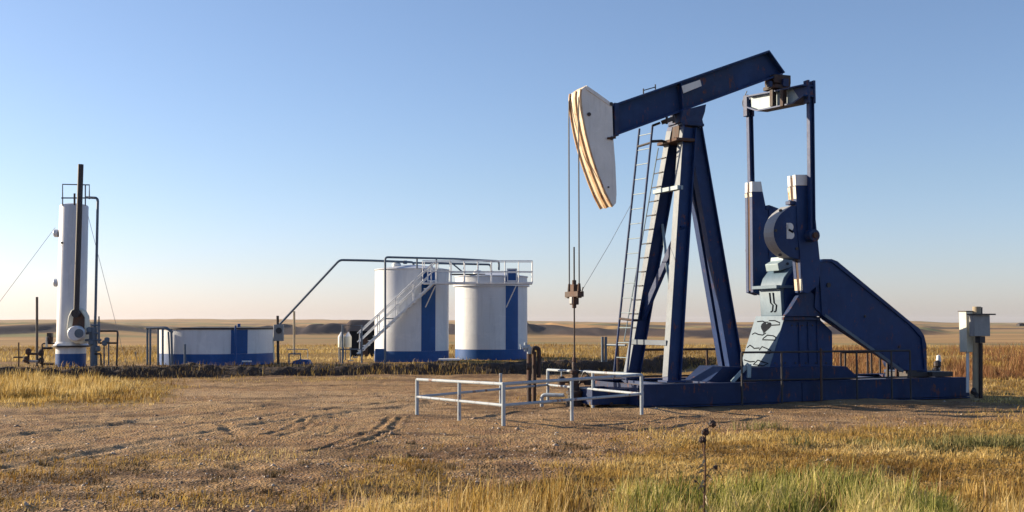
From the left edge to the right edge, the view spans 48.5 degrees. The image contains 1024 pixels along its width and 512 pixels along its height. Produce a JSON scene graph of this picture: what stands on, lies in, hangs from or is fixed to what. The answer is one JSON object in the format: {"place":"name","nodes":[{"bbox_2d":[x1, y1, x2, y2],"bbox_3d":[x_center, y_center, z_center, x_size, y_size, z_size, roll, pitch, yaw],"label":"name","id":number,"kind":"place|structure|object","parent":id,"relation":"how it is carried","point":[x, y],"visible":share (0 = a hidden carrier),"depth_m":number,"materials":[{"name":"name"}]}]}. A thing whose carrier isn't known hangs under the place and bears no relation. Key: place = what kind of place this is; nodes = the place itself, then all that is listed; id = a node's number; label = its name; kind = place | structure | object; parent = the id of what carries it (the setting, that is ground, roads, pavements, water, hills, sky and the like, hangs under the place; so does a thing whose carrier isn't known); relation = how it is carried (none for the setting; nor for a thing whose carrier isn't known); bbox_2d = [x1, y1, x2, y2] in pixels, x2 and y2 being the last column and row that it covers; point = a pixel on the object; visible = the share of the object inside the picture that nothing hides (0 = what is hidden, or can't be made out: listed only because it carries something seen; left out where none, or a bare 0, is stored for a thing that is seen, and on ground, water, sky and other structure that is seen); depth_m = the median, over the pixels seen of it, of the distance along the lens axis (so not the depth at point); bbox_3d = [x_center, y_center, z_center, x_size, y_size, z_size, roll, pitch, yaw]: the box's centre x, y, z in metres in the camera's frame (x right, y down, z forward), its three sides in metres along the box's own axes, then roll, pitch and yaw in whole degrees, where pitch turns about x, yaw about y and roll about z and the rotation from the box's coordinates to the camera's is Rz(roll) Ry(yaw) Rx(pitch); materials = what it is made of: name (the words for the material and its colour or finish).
{"place":"outdoors","nodes":[
{"label":"outdoors","id":0,"kind":"place"},
{"bbox_2d":[0,366,180,402],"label":"straw grass","id":1,"kind":"structure","parent":0,"point":[8,390],"depth_m":31.07,"materials":[{"name":"yellow plant"}]},
{"bbox_2d":[0,319,1023,511],"bbox_3d":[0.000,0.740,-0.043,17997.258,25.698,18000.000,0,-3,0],"label":"ground","id":2,"kind":"structure","parent":0,"point":[400,388],"depth_m":21.00,"materials":[{"name":"brown soil"}]},
{"bbox_2d":[13,333,54,366],"bbox_3d":[-20.253,3.980,48.192,1.722,1.437,0.264,0,-3,0],"label":"pipe manifold","id":3,"kind":"object","parent":2,"relation":"on","point":[48,340],"visible":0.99,"depth_m":48.14,"materials":[{"name":"metal"}]},
{"bbox_2d":[36,297,37,365],"bbox_3d":[-20.568,3.286,49.266,0.183,3.026,0.105,0,-3,0],"label":"vent pole","id":4,"kind":"object","parent":2,"relation":"on","point":[36,329],"visible":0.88,"depth_m":49.23,"materials":[{"name":"metal"}]},
{"bbox_2d":[52,164,89,366],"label":"separator tower","id":5,"kind":"structure","parent":2,"relation":"on","point":[70,345],"depth_m":48.41,"materials":[{"name":"white metal"}]},
{"bbox_2d":[0,228,54,300],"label":"guy wire","id":6,"kind":"object","parent":5,"relation":"attached to","point":[28,263],"visible":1,"depth_m":48.41,"materials":[{"name":"grey metal"}]},
{"bbox_2d":[72,313,84,327],"bbox_3d":[-18.289,2.927,47.984,0.519,1.246,0.020,0,-3,0],"label":"firebox door","id":7,"kind":"structure","parent":5,"relation":"in","point":[79,321],"depth_m":47.98,"materials":[{"name":"metal"}]},
{"bbox_2d":[88,217,125,361],"bbox_3d":[-17.762,1.552,49.968,0.017,6.445,2.297,-2,-4,29],"label":"guy wire","id":8,"kind":"object","parent":5,"relation":"attached to","point":[106,287],"visible":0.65,"depth_m":49.96,"materials":[{"name":"grey metal"}]},
{"bbox_2d":[85,196,118,366],"bbox_3d":[-17.518,1.047,48.279,1.692,7.300,0.613,-1,-3,11],"label":"pipe manifold","id":9,"kind":"object","parent":2,"relation":"on","point":[94,339],"visible":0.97,"depth_m":48.12,"materials":[{"name":"blue paint"}]},
{"bbox_2d":[146,326,172,365],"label":"standpipes","id":10,"kind":"object","parent":2,"relation":"on","point":[170,338],"visible":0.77,"depth_m":49.49,"materials":[{"name":"grey metal"}]},
{"bbox_2d":[159,324,273,365],"bbox_3d":[-13.488,4.003,51.976,5.207,1.827,5.327,0,-3,0],"label":"open tank","id":11,"kind":"object","parent":2,"relation":"on","point":[238,344],"visible":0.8,"depth_m":49.77,"materials":[{"name":"white metal"}]},
{"bbox_2d":[272,316,283,363],"bbox_3d":[-10.234,3.668,49.717,0.495,2.117,0.423,0,-3,0],"label":"meter post","id":12,"kind":"object","parent":2,"relation":"on","point":[278,332],"visible":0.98,"depth_m":49.63,"materials":[{"name":"metal"}]},
{"bbox_2d":[293,311,294,355],"bbox_3d":[-11.082,3.934,57.869,0.145,2.253,0.114,0,-3,0],"label":"utility post","id":13,"kind":"object","parent":2,"relation":"on","point":[293,332],"visible":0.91,"depth_m":57.82,"materials":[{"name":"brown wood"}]},
{"bbox_2d":[287,349,310,364],"bbox_3d":[-9.963,4.716,53.367,1.098,0.658,3.247,1,-3,-12],"label":"pipe stand","id":14,"kind":"object","parent":2,"relation":"on","point":[305,361],"visible":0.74,"depth_m":52.01,"materials":[{"name":"blue paint"}]},
{"bbox_2d":[0,435,653,511],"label":"dry tufts","id":15,"kind":"object","parent":2,"relation":"on","point":[274,474],"visible":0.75,"depth_m":13.95,"materials":[{"name":"beige plant"}]},
{"bbox_2d":[338,332,344,359],"bbox_3d":[-8.526,4.490,56.835,0.340,1.417,0.335,0,-3,0],"label":"chemical drum","id":16,"kind":"object","parent":2,"relation":"on","point":[340,340],"visible":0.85,"depth_m":56.74,"materials":[{"name":"beige paint"}]},
{"bbox_2d":[345,332,351,359],"bbox_3d":[-8.184,4.490,56.835,0.340,1.417,0.335,0,-3,0],"label":"chemical drum","id":17,"kind":"object","parent":2,"relation":"on","point":[348,340],"visible":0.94,"depth_m":56.74,"materials":[{"name":"beige paint"}]},
{"bbox_2d":[0,355,716,378],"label":"earth berm","id":18,"kind":"structure","parent":2,"relation":"on","point":[519,366],"depth_m":40.75,"materials":[{"name":"soil"}]},
{"bbox_2d":[0,353,743,377],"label":"berm grass","id":19,"kind":"structure","parent":18,"relation":"on","point":[392,367],"depth_m":40.94,"materials":[{"name":"brown plant"}]},
{"bbox_2d":[348,321,374,356],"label":"shed","id":20,"kind":"structure","parent":2,"relation":"on","point":[353,330],"depth_m":61.84,"materials":[{"name":"black paint"}]},
{"bbox_2d":[359,338,367,355],"bbox_3d":[-8.072,4.937,61.798,0.500,1.000,0.040,0,-3,0],"label":"door","id":21,"kind":"structure","parent":20,"relation":"in","point":[365,340],"depth_m":61.77,"materials":[{"name":"metal"}]},
{"bbox_2d":[374,263,449,362],"bbox_3d":[-4.889,2.781,55.501,3.700,4.886,3.785,0,-3,0],"label":"storage tank","id":22,"kind":"object","parent":2,"relation":"on","point":[418,330],"visible":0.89,"depth_m":53.95,"materials":[{"name":"white metal"}]},
{"bbox_2d":[279,259,414,324],"bbox_3d":[-7.853,1.772,54.222,6.540,3.247,0.962,1,-3,-12],"label":"overhead pipe","id":23,"kind":"object","parent":22,"relation":"attached to","point":[324,276],"visible":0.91,"depth_m":54.03,"materials":[{"name":"grey metal"}]},
{"bbox_2d":[414,262,490,270],"bbox_3d":[-2.916,0.551,56.263,3.906,0.528,0.095,0,-3,0],"label":"overhead pipe","id":24,"kind":"object","parent":22,"relation":"attached to","point":[454,264],"visible":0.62,"depth_m":56.23,"materials":[{"name":"grey metal"}]},
{"bbox_2d":[340,260,532,362],"bbox_3d":[-3.571,2.665,53.497,9.090,4.882,1.300,0,-3,0],"label":"stairway","id":25,"kind":"object","parent":2,"relation":"on","point":[431,284],"visible":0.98,"depth_m":53.11,"materials":[{"name":"white paint"}]},
{"bbox_2d":[384,256,499,362],"bbox_3d":[-3.386,2.606,54.311,6.470,5.039,0.939,2,-4,-33],"label":"overhead pipe","id":26,"kind":"object","parent":2,"relation":"on","point":[416,258],"visible":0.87,"depth_m":52.65,"materials":[{"name":"grey metal"}]},
{"bbox_2d":[438,358,459,362],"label":"step platform","id":27,"kind":"structure","parent":2,"relation":"on","point":[440,359],"depth_m":45.93,"materials":[{"name":"white paint"}]},
{"bbox_2d":[452,268,529,359],"bbox_3d":[-1.107,3.021,58.779,4.034,4.575,4.005,0,-3,0],"label":"storage tank","id":28,"kind":"object","parent":2,"relation":"on","point":[489,325],"visible":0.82,"depth_m":57.15,"materials":[{"name":"white metal"}]},
{"bbox_2d":[0,370,1023,511],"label":"dry grass","id":29,"kind":"structure","parent":2,"relation":"on","point":[893,463],"depth_m":15.03,"materials":[{"name":"yellow plant"}]},
{"bbox_2d":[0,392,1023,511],"bbox_3d":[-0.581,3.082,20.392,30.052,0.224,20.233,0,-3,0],"label":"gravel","id":30,"kind":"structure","parent":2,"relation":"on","point":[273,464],"depth_m":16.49,"materials":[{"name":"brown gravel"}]},
{"bbox_2d":[0,342,1023,369],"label":"prairie grass","id":31,"kind":"structure","parent":2,"relation":"on","point":[929,363],"depth_m":67.77,"materials":[{"name":"plant"}]},
{"bbox_2d":[415,369,642,425],"bbox_3d":[0.360,2.947,24.256,4.136,0.924,5.996,-3,-5,43],"label":"pipe fence","id":32,"kind":"object","parent":2,"relation":"on","point":[502,389],"visible":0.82,"depth_m":22.71,"materials":[{"name":"metal"}]},
{"bbox_2d":[520,342,540,401],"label":"riser pipes","id":33,"kind":"object","parent":2,"relation":"on","point":[529,349],"visible":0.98,"depth_m":27.27,"materials":[{"name":"metal"}]},
{"bbox_2d":[540,352,612,406],"bbox_3d":[1.509,2.847,26.195,1.721,1.250,0.423,-1,-4,20],"label":"wellhead","id":34,"kind":"object","parent":2,"relation":"on","point":[574,372],"visible":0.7,"depth_m":26.15,"materials":[{"name":"metal"}]},
{"bbox_2d":[601,337,626,371],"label":"pipe gate","id":35,"kind":"structure","parent":2,"relation":"on","point":[602,349],"depth_m":41.81,"materials":[{"name":"grey metal"}]},
{"bbox_2d":[310,462,1019,511],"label":"seed stalks","id":36,"kind":"object","parent":2,"relation":"on","point":[623,502],"visible":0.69,"depth_m":11.15,"materials":[{"name":"beige plant"}]},
{"bbox_2d":[326,459,1023,511],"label":"golden grass","id":37,"kind":"structure","parent":2,"relation":"on","point":[548,499],"depth_m":11.22,"materials":[{"name":"yellow plant"}]},
{"bbox_2d":[643,348,717,376],"bbox_3d":[4.472,3.030,29.163,2.900,1.328,0.060,1,-4,-22],"label":"guardrail","id":38,"kind":"object","parent":2,"relation":"on","point":[684,349],"visible":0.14,"depth_m":29.17,"materials":[{"name":"metal"}]},
{"bbox_2d":[694,420,717,511],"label":"dry weed","id":39,"kind":"object","parent":2,"relation":"on","point":[705,432],"visible":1,"depth_m":10.30,"materials":[{"name":"plant"}]},
{"bbox_2d":[565,50,969,406],"bbox_3d":[6.209,-0.797,28.393,10.490,8.720,2.930,1,-4,-22],"label":"pumpjack","id":40,"kind":"object","parent":2,"relation":"on","point":[796,283],"visible":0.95,"depth_m":27.67,"materials":[{"name":"blue paint"}]},
{"bbox_2d":[513,419,1023,494],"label":"olive scrub","id":41,"kind":"object","parent":2,"relation":"on","point":[990,441],"visible":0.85,"depth_m":17.07,"materials":[{"name":"green plant"}]},
{"bbox_2d":[594,453,977,511],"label":"green grass","id":42,"kind":"structure","parent":2,"relation":"on","point":[861,498],"depth_m":11.22,"materials":[{"name":"green plant"}]},
{"bbox_2d":[741,348,911,405],"bbox_3d":[7.550,2.880,27.029,4.893,1.379,0.108,1,-4,-22],"label":"guardrail","id":43,"kind":"object","parent":2,"relation":"on","point":[821,378],"visible":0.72,"depth_m":26.96,"materials":[{"name":"metal"}]},
{"bbox_2d":[840,352,880,373],"bbox_3d":[9.751,3.211,31.214,1.822,1.204,0.060,1,-4,-22],"label":"guardrail","id":44,"kind":"object","parent":2,"relation":"on","point":[867,360],"visible":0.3,"depth_m":31.21,"materials":[{"name":"metal"}]},
{"bbox_2d":[832,342,1023,379],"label":"russet brush","id":45,"kind":"object","parent":2,"relation":"on","point":[993,373],"visible":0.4,"depth_m":44.59,"materials":[{"name":"brown plant"}]},
{"bbox_2d":[932,355,940,370],"bbox_3d":[11.514,3.188,30.805,0.328,1.021,0.265,0,-3,0],"label":"valve stand","id":46,"kind":"object","parent":2,"relation":"on","point":[937,363],"visible":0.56,"depth_m":30.72,"materials":[{"name":"grey metal"}]},
{"bbox_2d":[958,307,995,400],"bbox_3d":[11.495,2.416,28.184,0.692,2.329,0.705,1,-4,-22],"label":"electric post","id":47,"kind":"object","parent":2,"relation":"on","point":[974,327],"visible":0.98,"depth_m":28.15,"materials":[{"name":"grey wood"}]},
{"bbox_2d":[0,0,1023,322],"label":"sky","id":48,"kind":"structure","parent":0,"point":[231,152],"materials":[{"name":"blue"}]}
]}

